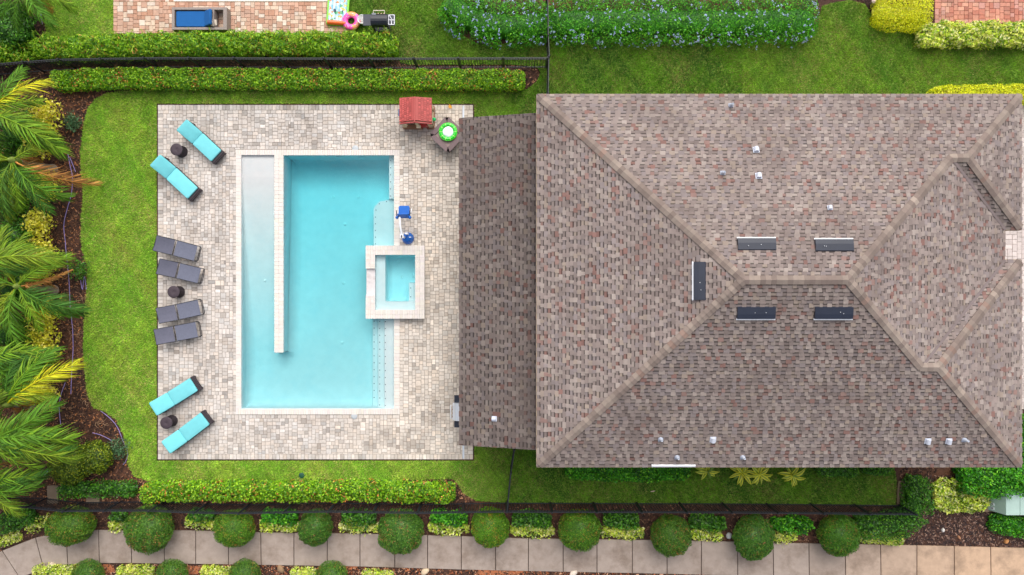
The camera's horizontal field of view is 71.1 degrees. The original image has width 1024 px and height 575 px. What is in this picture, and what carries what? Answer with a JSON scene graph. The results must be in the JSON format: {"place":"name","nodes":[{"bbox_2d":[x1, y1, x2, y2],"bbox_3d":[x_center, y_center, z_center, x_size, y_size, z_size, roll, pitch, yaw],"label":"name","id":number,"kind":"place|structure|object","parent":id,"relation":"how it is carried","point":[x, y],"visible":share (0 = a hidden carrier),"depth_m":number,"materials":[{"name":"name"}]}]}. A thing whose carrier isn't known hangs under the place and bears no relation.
{"place":"outdoors","nodes":[
{"label":"outdoors","id":0,"kind":"place"},
{"bbox_2d":[44,0,112,36],"bbox_3d":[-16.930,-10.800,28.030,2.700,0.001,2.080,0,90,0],"label":"lawn","id":1,"kind":"structure","parent":0,"point":[90,18],"depth_m":28.03,"materials":[{"name":"plant"}]},
{"bbox_2d":[113,0,346,33],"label":"patio","id":2,"kind":"structure","parent":0,"point":[152,16],"depth_m":28.00,"materials":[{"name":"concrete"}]},
{"bbox_2d":[172,7,230,32],"bbox_3d":[-12.047,-10.369,27.703,2.120,0.595,0.860,0,90,0],"label":"daybed","id":3,"kind":"object","parent":2,"relation":"on","point":[203,19],"visible":0.99,"depth_m":27.66,"materials":[{"name":"blue fabric"}]},
{"bbox_2d":[326,0,349,25],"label":"air mattress","id":4,"kind":"object","parent":2,"relation":"on","point":[337,10],"visible":1,"depth_m":27.85,"materials":[{"name":"plastic"}]},
{"bbox_2d":[158,105,472,458],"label":"patio","id":5,"kind":"structure","parent":0,"point":[421,426],"depth_m":28.00,"materials":[{"name":"beige stone"}]},
{"bbox_2d":[149,375,202,414],"bbox_3d":[-12.964,4.171,27.702,1.873,0.597,0.610,-33,90,0],"label":"sun lounger","id":6,"kind":"object","parent":5,"relation":"on","point":[178,394],"visible":1,"depth_m":27.62,"materials":[{"name":"fabric"}]},
{"bbox_2d":[150,155,202,201],"bbox_3d":[-12.954,-4.218,27.702,1.973,0.597,0.610,43,90,0],"label":"sun lounger","id":7,"kind":"object","parent":5,"relation":"on","point":[177,178],"visible":1,"depth_m":27.63,"materials":[{"name":"fabric"}]},
{"bbox_2d":[153,235,201,261],"bbox_3d":[-12.853,-1.489,27.694,1.677,0.614,0.627,15,90,0],"label":"sling lounger","id":8,"kind":"object","parent":5,"relation":"on","point":[166,245],"visible":1,"depth_m":27.66,"materials":[{"name":"grey fabric"}]},
{"bbox_2d":[154,321,201,344],"bbox_3d":[-12.828,1.745,27.694,1.679,0.614,0.627,-11,90,0],"label":"sling lounger","id":9,"kind":"object","parent":5,"relation":"on","point":[165,335],"visible":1,"depth_m":27.66,"materials":[{"name":"grey fabric"}]},
{"bbox_2d":[155,299,204,323],"bbox_3d":[-12.735,0.909,27.694,1.699,0.614,0.627,-12,90,0],"label":"sling lounger","id":10,"kind":"object","parent":5,"relation":"on","point":[188,309],"visible":1,"depth_m":27.66,"materials":[{"name":"grey fabric"}]},
{"bbox_2d":[156,258,204,283],"bbox_3d":[-12.725,-0.614,27.694,1.690,0.614,0.627,14,90,0],"label":"sling lounger","id":11,"kind":"object","parent":5,"relation":"on","point":[186,272],"visible":1,"depth_m":27.66,"materials":[{"name":"grey fabric"}]},
{"bbox_2d":[162,410,214,452],"bbox_3d":[-12.506,5.561,27.702,1.911,0.597,0.610,-37,90,0],"label":"sun lounger","id":12,"kind":"object","parent":5,"relation":"on","point":[188,431],"visible":1,"depth_m":27.62,"materials":[{"name":"fabric"}]},
{"bbox_2d":[177,120,225,164],"bbox_3d":[-11.991,-5.614,27.702,1.830,0.597,0.610,43,90,0],"label":"sun lounger","id":13,"kind":"object","parent":5,"relation":"on","point":[203,143],"visible":1,"depth_m":27.62,"materials":[{"name":"fabric"}]},
{"bbox_2d":[236,145,399,418],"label":"swimming pool","id":14,"kind":"structure","parent":5,"relation":"in","point":[311,225],"depth_m":28.74,"materials":[{"name":"liquid"}]},
{"bbox_2d":[366,246,424,318],"bbox_3d":[-4.521,-0.208,28.598,2.272,1.803,2.826,0,90,0],"label":"hot tub","id":15,"kind":"object","parent":5,"relation":"in","point":[395,282],"visible":1,"depth_m":27.84,"materials":[{"name":"paint"}]},
{"bbox_2d":[394,206,413,243],"bbox_3d":[-4.090,-2.395,27.296,0.604,1.409,1.410,0,90,0],"label":"pool lift","id":16,"kind":"object","parent":5,"relation":"on","point":[405,212],"visible":1,"depth_m":27.16,"materials":[{"name":"plastic"}]},
{"bbox_2d":[398,96,435,129],"bbox_3d":[-3.635,-6.630,27.357,1.430,1.287,1.020,0,90,0],"label":"playhouse","id":17,"kind":"object","parent":5,"relation":"on","point":[420,111],"visible":0.99,"depth_m":26.89,"materials":[{"name":"plastic"}]},
{"bbox_2d":[431,117,458,152],"bbox_3d":[-2.470,-5.863,27.716,1.040,0.567,1.040,43,90,0],"label":"fire pit table","id":18,"kind":"object","parent":5,"relation":"on","point":[447,146],"visible":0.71,"depth_m":27.44,"materials":[{"name":"stone"}]},
{"bbox_2d":[439,123,456,140],"bbox_3d":[-2.445,-5.945,27.381,0.708,0.109,0.708,0,90,0],"label":"swim ring","id":19,"kind":"object","parent":18,"relation":"on","point":[447,131],"visible":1,"depth_m":27.34,"materials":[{"name":"plastic"}]},
{"bbox_2d":[0,530,1023,574],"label":"sidewalk","id":20,"kind":"structure","parent":0,"point":[700,557],"depth_m":28.00,"materials":[{"name":"concrete"}]},
{"bbox_2d":[0,0,1023,574],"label":"ground","id":21,"kind":"structure","parent":0,"point":[76,382],"depth_m":28.06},
{"bbox_2d":[0,39,25,66],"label":"shrub","id":22,"kind":"object","parent":21,"relation":"on","point":[4,56],"visible":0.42,"depth_m":27.33,"materials":[{"name":"green plant"}]},
{"bbox_2d":[0,127,31,153],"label":"shrub","id":23,"kind":"object","parent":21,"relation":"on","point":[16,144],"visible":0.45,"depth_m":27.36,"materials":[{"name":"green plant"}]},
{"bbox_2d":[0,184,36,226],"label":"shrub","id":24,"kind":"object","parent":21,"relation":"on","point":[20,213],"visible":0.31,"depth_m":27.48,"materials":[{"name":"green plant"}]},
{"bbox_2d":[0,217,38,254],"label":"shrub","id":25,"kind":"object","parent":21,"relation":"on","point":[17,231],"visible":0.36,"depth_m":27.35,"materials":[{"name":"green plant"}]},
{"bbox_2d":[0,503,39,534],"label":"shrub","id":26,"kind":"object","parent":21,"relation":"on","point":[10,520],"visible":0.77,"depth_m":27.66,"materials":[{"name":"green plant"}]},
{"bbox_2d":[3,41,39,65],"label":"shrub","id":27,"kind":"object","parent":21,"relation":"on","point":[26,55],"visible":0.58,"depth_m":27.44,"materials":[{"name":"green plant"}]},
{"bbox_2d":[0,461,52,518],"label":"palm tree","id":28,"kind":"object","parent":21,"relation":"on","point":[7,486],"visible":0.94,"depth_m":25.82,"materials":[{"name":"green plant"}]},
{"bbox_2d":[0,341,56,378],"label":"palm tree","id":29,"kind":"object","parent":21,"relation":"on","point":[8,355],"visible":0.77,"depth_m":25.48,"materials":[{"name":"green plant"}]},
{"bbox_2d":[21,207,57,239],"bbox_3d":[-17.933,-2.460,27.177,1.101,1.766,1.336,0,90,0],"label":"croton","id":30,"kind":"object","parent":21,"relation":"on","point":[36,219],"visible":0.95,"depth_m":26.93,"materials":[{"name":"yellow plant"}]},
{"bbox_2d":[12,1,67,43],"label":"mulch chips","id":31,"kind":"object","parent":21,"relation":"on","point":[38,30],"visible":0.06,"depth_m":28.04,"materials":[{"name":"brown wood"}]},
{"bbox_2d":[0,0,37,52],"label":"shrub","id":32,"kind":"object","parent":31,"relation":"on","point":[8,33],"visible":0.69,"depth_m":27.02,"materials":[{"name":"green plant"}]},
{"bbox_2d":[0,0,80,34],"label":"palm tree","id":33,"kind":"object","parent":21,"relation":"on","point":[28,4],"visible":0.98,"depth_m":26.61,"materials":[{"name":"green plant"}]},
{"bbox_2d":[24,317,61,347],"bbox_3d":[-17.850,1.726,27.212,1.184,1.697,1.478,-23,90,0],"label":"croton","id":34,"kind":"object","parent":21,"relation":"on","point":[46,333],"visible":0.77,"depth_m":27.01,"materials":[{"name":"yellow plant"}]},
{"bbox_2d":[0,380,87,484],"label":"palm tree","id":35,"kind":"object","parent":21,"relation":"on","point":[24,438],"visible":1,"depth_m":25.10,"materials":[{"name":"green plant"}]},
{"bbox_2d":[0,345,88,463],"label":"palm tree","id":36,"kind":"object","parent":21,"relation":"on","point":[19,393],"visible":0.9,"depth_m":25.38,"materials":[{"name":"green plant"}]},
{"bbox_2d":[0,222,92,349],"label":"palm tree","id":37,"kind":"object","parent":21,"relation":"on","point":[35,286],"visible":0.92,"depth_m":25.96,"materials":[{"name":"green plant"}]},
{"bbox_2d":[0,139,104,224],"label":"palm tree","id":38,"kind":"object","parent":21,"relation":"on","point":[31,165],"visible":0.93,"depth_m":25.87,"materials":[{"name":"green plant"}]},
{"bbox_2d":[31,562,75,574],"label":"ground cover","id":39,"kind":"object","parent":21,"relation":"on","point":[58,570],"visible":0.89,"depth_m":27.84,"materials":[{"name":"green plant"}]},
{"bbox_2d":[47,441,88,487],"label":"shrub","id":40,"kind":"object","parent":21,"relation":"on","point":[70,471],"visible":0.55,"depth_m":27.21,"materials":[{"name":"green plant"}]},
{"bbox_2d":[43,504,97,546],"bbox_3d":[-16.878,9.102,27.362,1.913,1.397,1.584,0,90,0],"label":"round bush","id":41,"kind":"object","parent":21,"relation":"on","point":[66,529],"visible":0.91,"depth_m":26.98,"materials":[{"name":"green plant"}]},
{"bbox_2d":[0,78,145,504],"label":"mulch chips","id":42,"kind":"object","parent":21,"relation":"on","point":[111,429],"visible":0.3,"depth_m":28.04,"materials":[{"name":"brown wood"}]},
{"bbox_2d":[0,313,30,351],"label":"shrub","id":43,"kind":"object","parent":42,"relation":"on","point":[3,339],"visible":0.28,"depth_m":27.35,"materials":[{"name":"green plant"}]},
{"bbox_2d":[0,239,69,280],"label":"palm tree","id":44,"kind":"object","parent":42,"relation":"on","point":[14,250],"visible":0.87,"depth_m":25.70,"materials":[{"name":"green plant"}]},
{"bbox_2d":[0,65,73,176],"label":"palm tree","id":45,"kind":"object","parent":42,"relation":"on","point":[13,120],"visible":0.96,"depth_m":25.54,"materials":[{"name":"green plant"}]},
{"bbox_2d":[24,95,64,135],"bbox_3d":[-17.675,-6.492,27.175,1.247,1.771,1.526,0,90,0],"label":"croton","id":46,"kind":"object","parent":42,"relation":"on","point":[46,110],"visible":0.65,"depth_m":27.05,"materials":[{"name":"yellow plant"}]},
{"bbox_2d":[70,558,105,574],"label":"round bush","id":47,"kind":"object","parent":21,"relation":"on","point":[90,567],"visible":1,"depth_m":27.42,"materials":[{"name":"green plant"}]},
{"bbox_2d":[77,439,113,474],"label":"shrub","id":48,"kind":"object","parent":21,"relation":"on","point":[99,457],"visible":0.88,"depth_m":27.30,"materials":[{"name":"green plant"}]},
{"bbox_2d":[55,478,138,499],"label":"hedge","id":49,"kind":"object","parent":21,"relation":"on","point":[113,488],"visible":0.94,"depth_m":27.76,"materials":[{"name":"green plant"}]},
{"bbox_2d":[116,563,154,574],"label":"ground cover","id":50,"kind":"object","parent":21,"relation":"on","point":[142,570],"visible":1,"depth_m":27.85,"materials":[{"name":"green plant"}]},
{"bbox_2d":[122,503,174,555],"bbox_3d":[-13.867,9.219,27.340,1.938,1.440,1.967,0,90,0],"label":"round bush","id":51,"kind":"object","parent":21,"relation":"on","point":[143,532],"visible":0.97,"depth_m":26.95,"materials":[{"name":"green plant"}]},
{"bbox_2d":[156,558,188,574],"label":"round bush","id":52,"kind":"object","parent":21,"relation":"on","point":[173,567],"visible":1,"depth_m":27.42,"materials":[{"name":"green plant"}]},
{"bbox_2d":[27,26,399,63],"bbox_3d":[-11.349,-9.285,27.419,14.115,1.436,1.501,0,90,0],"label":"hedge","id":53,"kind":"object","parent":21,"relation":"on","point":[284,44],"visible":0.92,"depth_m":27.31,"materials":[{"name":"green plant"}]},
{"bbox_2d":[199,564,230,574],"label":"ground cover","id":54,"kind":"object","parent":21,"relation":"on","point":[218,570],"visible":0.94,"depth_m":27.87,"materials":[{"name":"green plant"}]},
{"bbox_2d":[212,508,255,547],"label":"round bush","id":55,"kind":"object","parent":21,"relation":"on","point":[234,530],"visible":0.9,"depth_m":27.00,"materials":[{"name":"green plant"}]},
{"bbox_2d":[229,558,261,574],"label":"round bush","id":56,"kind":"object","parent":21,"relation":"on","point":[247,567],"visible":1,"depth_m":27.42,"materials":[{"name":"green plant"}]},
{"bbox_2d":[51,477,473,506],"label":"mulch chips","id":57,"kind":"object","parent":21,"relation":"on","point":[144,482],"visible":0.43,"depth_m":28.03,"materials":[{"name":"brown wood"}]},
{"bbox_2d":[0,48,538,93],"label":"mulch chips","id":58,"kind":"object","parent":21,"relation":"on","point":[483,65],"visible":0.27,"depth_m":28.04,"materials":[{"name":"brown wood"}]},
{"bbox_2d":[0,56,548,75],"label":"metal fence","id":59,"kind":"object","parent":21,"relation":"on","point":[459,59],"visible":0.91,"depth_m":27.17,"materials":[{"name":"black metal"}]},
{"bbox_2d":[259,519,298,533],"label":"ground cover","id":60,"kind":"object","parent":21,"relation":"on","point":[279,528],"visible":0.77,"depth_m":27.86,"materials":[{"name":"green plant"}]},
{"bbox_2d":[260,506,298,526],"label":"shrub","id":61,"kind":"object","parent":21,"relation":"on","point":[287,518],"visible":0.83,"depth_m":27.70,"materials":[{"name":"green plant"}]},
{"bbox_2d":[49,66,525,93],"bbox_3d":[-8.615,-8.035,27.634,18.324,0.913,0.971,0,90,0],"label":"hedge","id":62,"kind":"object","parent":21,"relation":"on","point":[346,80],"visible":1,"depth_m":27.52,"materials":[{"name":"green plant"}]},
{"bbox_2d":[138,478,455,504],"bbox_3d":[-8.261,7.886,27.644,12.203,0.907,1.004,0,90,0],"label":"hedge","id":63,"kind":"object","parent":21,"relation":"on","point":[279,489],"visible":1,"depth_m":27.56,"materials":[{"name":"green plant"}]},
{"bbox_2d":[296,508,333,546],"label":"round bush","id":64,"kind":"object","parent":21,"relation":"on","point":[315,529],"visible":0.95,"depth_m":27.00,"materials":[{"name":"green plant"}]},
{"bbox_2d":[315,560,347,574],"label":"round bush","id":65,"kind":"object","parent":21,"relation":"on","point":[333,568],"visible":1,"depth_m":27.43,"materials":[{"name":"green plant"}]},
{"bbox_2d":[340,507,376,530],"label":"shrub","id":66,"kind":"object","parent":21,"relation":"on","point":[358,519],"visible":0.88,"depth_m":27.70,"materials":[{"name":"green plant"}]},
{"bbox_2d":[338,520,378,536],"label":"ground cover","id":67,"kind":"object","parent":21,"relation":"on","point":[348,528],"visible":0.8,"depth_m":27.86,"materials":[{"name":"yellow plant"}]},
{"bbox_2d":[61,564,695,574],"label":"mulch chips","id":68,"kind":"object","parent":21,"relation":"on","point":[409,571],"visible":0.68,"depth_m":28.03,"materials":[{"name":"brown wood"}]},
{"bbox_2d":[377,508,423,554],"bbox_3d":[-4.255,9.322,27.349,1.821,1.422,1.780,0,90,0],"label":"round bush","id":69,"kind":"object","parent":21,"relation":"on","point":[400,533],"visible":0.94,"depth_m":26.96,"materials":[{"name":"green plant"}]},
{"bbox_2d":[429,506,467,528],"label":"shrub","id":70,"kind":"object","parent":21,"relation":"on","point":[451,518],"visible":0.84,"depth_m":27.72,"materials":[{"name":"green plant"}]},
{"bbox_2d":[428,521,469,536],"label":"ground cover","id":71,"kind":"object","parent":21,"relation":"on","point":[435,527],"visible":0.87,"depth_m":27.87,"materials":[{"name":"yellow plant"}]},
{"bbox_2d":[0,503,915,550],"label":"mulch chips","id":72,"kind":"object","parent":21,"relation":"on","point":[469,515],"visible":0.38,"depth_m":28.04,"materials":[{"name":"brown wood"}]},
{"bbox_2d":[0,496,917,515],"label":"metal fence","id":73,"kind":"object","parent":21,"relation":"on","point":[641,511],"visible":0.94,"depth_m":27.18,"materials":[{"name":"black metal"}]},
{"bbox_2d":[471,506,509,547],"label":"round bush","id":74,"kind":"object","parent":21,"relation":"on","point":[489,530],"visible":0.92,"depth_m":26.95,"materials":[{"name":"green plant"}]},
{"bbox_2d":[436,0,552,51],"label":"hedge","id":75,"kind":"object","parent":21,"relation":"on","point":[473,19],"visible":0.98,"depth_m":27.50,"materials":[{"name":"green plant"}]},
{"bbox_2d":[511,508,551,529],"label":"shrub","id":76,"kind":"object","parent":21,"relation":"on","point":[523,519],"visible":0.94,"depth_m":27.70,"materials":[{"name":"green plant"}]},
{"bbox_2d":[510,524,554,539],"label":"ground cover","id":77,"kind":"object","parent":21,"relation":"on","point":[514,530],"visible":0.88,"depth_m":27.89,"materials":[{"name":"yellow plant"}]},
{"bbox_2d":[557,508,601,551],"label":"round bush","id":78,"kind":"object","parent":21,"relation":"on","point":[577,531],"visible":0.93,"depth_m":26.98,"materials":[{"name":"green plant"}]},
{"bbox_2d":[602,509,638,530],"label":"shrub","id":79,"kind":"object","parent":21,"relation":"on","point":[618,519],"visible":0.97,"depth_m":27.70,"materials":[{"name":"green plant"}]},
{"bbox_2d":[601,524,644,541],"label":"ground cover","id":80,"kind":"object","parent":21,"relation":"on","point":[621,533],"visible":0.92,"depth_m":27.88,"materials":[{"name":"yellow plant"}]},
{"bbox_2d":[564,467,690,483],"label":"hedge","id":81,"kind":"object","parent":21,"relation":"on","point":[630,472],"visible":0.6,"depth_m":27.44,"materials":[{"name":"green plant"}]},
{"bbox_2d":[650,513,691,557],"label":"round bush","id":82,"kind":"object","parent":21,"relation":"on","point":[671,535],"visible":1,"depth_m":26.98,"materials":[{"name":"green plant"}]},
{"bbox_2d":[546,0,819,49],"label":"hedge","id":83,"kind":"object","parent":21,"relation":"on","point":[674,22],"visible":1,"depth_m":27.48,"materials":[{"name":"green plant"}]},
{"bbox_2d":[687,513,726,534],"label":"shrub","id":84,"kind":"object","parent":21,"relation":"on","point":[698,521],"visible":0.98,"depth_m":27.73,"materials":[{"name":"green plant"}]},
{"bbox_2d":[691,527,723,542],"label":"ground cover","id":85,"kind":"object","parent":21,"relation":"on","point":[703,535],"visible":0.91,"depth_m":27.87,"materials":[{"name":"yellow plant"}]},
{"bbox_2d":[459,93,1022,467],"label":"house","id":86,"kind":"structure","parent":21,"relation":"on","point":[740,280],"depth_m":23.19,"materials":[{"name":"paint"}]},
{"bbox_2d":[731,514,774,560],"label":"round bush","id":87,"kind":"object","parent":21,"relation":"on","point":[753,536],"visible":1,"depth_m":26.98,"materials":[{"name":"green plant"}]},
{"bbox_2d":[770,514,814,535],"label":"shrub","id":88,"kind":"object","parent":21,"relation":"on","point":[801,523],"visible":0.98,"depth_m":27.74,"materials":[{"name":"green plant"}]},
{"bbox_2d":[813,467,859,477],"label":"hedge","id":89,"kind":"object","parent":21,"relation":"on","point":[826,471],"visible":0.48,"depth_m":27.55,"materials":[{"name":"green plant"}]},
{"bbox_2d":[815,514,860,556],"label":"round bush","id":90,"kind":"object","parent":21,"relation":"on","point":[839,535],"visible":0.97,"depth_m":26.99,"materials":[{"name":"green plant"}]},
{"bbox_2d":[859,530,904,545],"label":"ground cover","id":91,"kind":"object","parent":21,"relation":"on","point":[895,541],"visible":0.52,"depth_m":27.82,"materials":[{"name":"yellow plant"}]},
{"bbox_2d":[853,473,934,541],"bbox_3d":[14.918,8.781,27.573,3.547,1.039,1.871,-37,90,0],"label":"hedge","id":92,"kind":"object","parent":21,"relation":"on","point":[913,490],"visible":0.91,"depth_m":27.47,"materials":[{"name":"green plant"}]},
{"bbox_2d":[869,0,933,33],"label":"hedge","id":93,"kind":"object","parent":21,"relation":"on","point":[895,15],"visible":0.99,"depth_m":27.56,"materials":[{"name":"yellow plant"}]},
{"bbox_2d":[931,477,990,514],"bbox_3d":[17.456,8.017,27.822,2.260,0.554,1.575,0,90,0],"label":"ground cover","id":94,"kind":"object","parent":21,"relation":"on","point":[950,498],"visible":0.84,"depth_m":27.74,"materials":[{"name":"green plant"}]},
{"bbox_2d":[905,475,1023,547],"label":"mulch chips","id":95,"kind":"object","parent":21,"relation":"on","point":[965,527],"visible":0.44,"depth_m":28.03,"materials":[{"name":"brown wood"}]},
{"bbox_2d":[912,19,1023,50],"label":"hedge","id":96,"kind":"object","parent":21,"relation":"on","point":[988,34],"visible":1,"depth_m":27.47,"materials":[{"name":"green plant"}]},
{"bbox_2d":[928,83,1023,104],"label":"hedge","id":97,"kind":"object","parent":21,"relation":"on","point":[964,89],"visible":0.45,"depth_m":27.55,"materials":[{"name":"yellow plant"}]},
{"bbox_2d":[951,463,1023,499],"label":"hedge","id":98,"kind":"object","parent":21,"relation":"on","point":[999,478],"visible":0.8,"depth_m":27.20,"materials":[{"name":"green plant"}]},
{"bbox_2d":[984,489,1023,514],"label":"utility box","id":99,"kind":"object","parent":21,"relation":"on","point":[1014,505],"visible":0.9,"depth_m":27.25,"materials":[{"name":"plastic"}]},
{"bbox_2d":[986,513,1023,538],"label":"hedge","id":100,"kind":"object","parent":21,"relation":"on","point":[1010,525],"visible":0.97,"depth_m":27.70,"materials":[{"name":"green plant"}]},
{"bbox_2d":[79,0,1023,504],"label":"lawn","id":101,"kind":"structure","parent":0,"point":[492,62],"depth_m":28.03,"materials":[{"name":"plant"}]},
{"bbox_2d":[363,10,394,34],"bbox_3d":[-5.034,-10.146,27.470,1.210,1.060,0.605,0,90,0],"label":"barbecue grill","id":102,"kind":"object","parent":101,"relation":"on","point":[380,21],"visible":0.85,"depth_m":27.12,"materials":[{"name":"black metal"}]},
{"bbox_2d":[729,467,751,485],"bbox_3d":[8.771,7.098,27.568,0.938,0.966,0.882,40,90,0],"label":"dracaena","id":103,"kind":"object","parent":101,"relation":"on","point":[741,472],"visible":0.91,"depth_m":27.29,"materials":[{"name":"yellow plant"}]},
{"bbox_2d":[747,467,772,484],"bbox_3d":[9.442,7.078,27.589,0.972,0.924,0.808,-17,90,0],"label":"dracaena","id":104,"kind":"object","parent":101,"relation":"on","point":[759,472],"visible":0.94,"depth_m":27.24,"materials":[{"name":"yellow plant"}]},
{"bbox_2d":[778,467,805,486],"bbox_3d":[10.755,7.126,27.555,0.921,0.992,0.901,-44,90,0],"label":"dracaena","id":105,"kind":"object","parent":101,"relation":"on","point":[793,476],"visible":0.93,"depth_m":27.27,"materials":[{"name":"yellow plant"}]},
{"bbox_2d":[859,467,893,475],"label":"hedge","id":106,"kind":"object","parent":101,"relation":"on","point":[877,470],"visible":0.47,"depth_m":27.60,"materials":[{"name":"green plant"}]},
{"bbox_2d":[934,0,1023,23],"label":"driveway","id":107,"kind":"structure","parent":0,"point":[969,11],"depth_m":28.00,"materials":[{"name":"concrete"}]},
{"bbox_2d":[1005,105,1023,408],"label":"driveway","id":108,"kind":"structure","parent":0,"point":[1014,247],"depth_m":28.00,"materials":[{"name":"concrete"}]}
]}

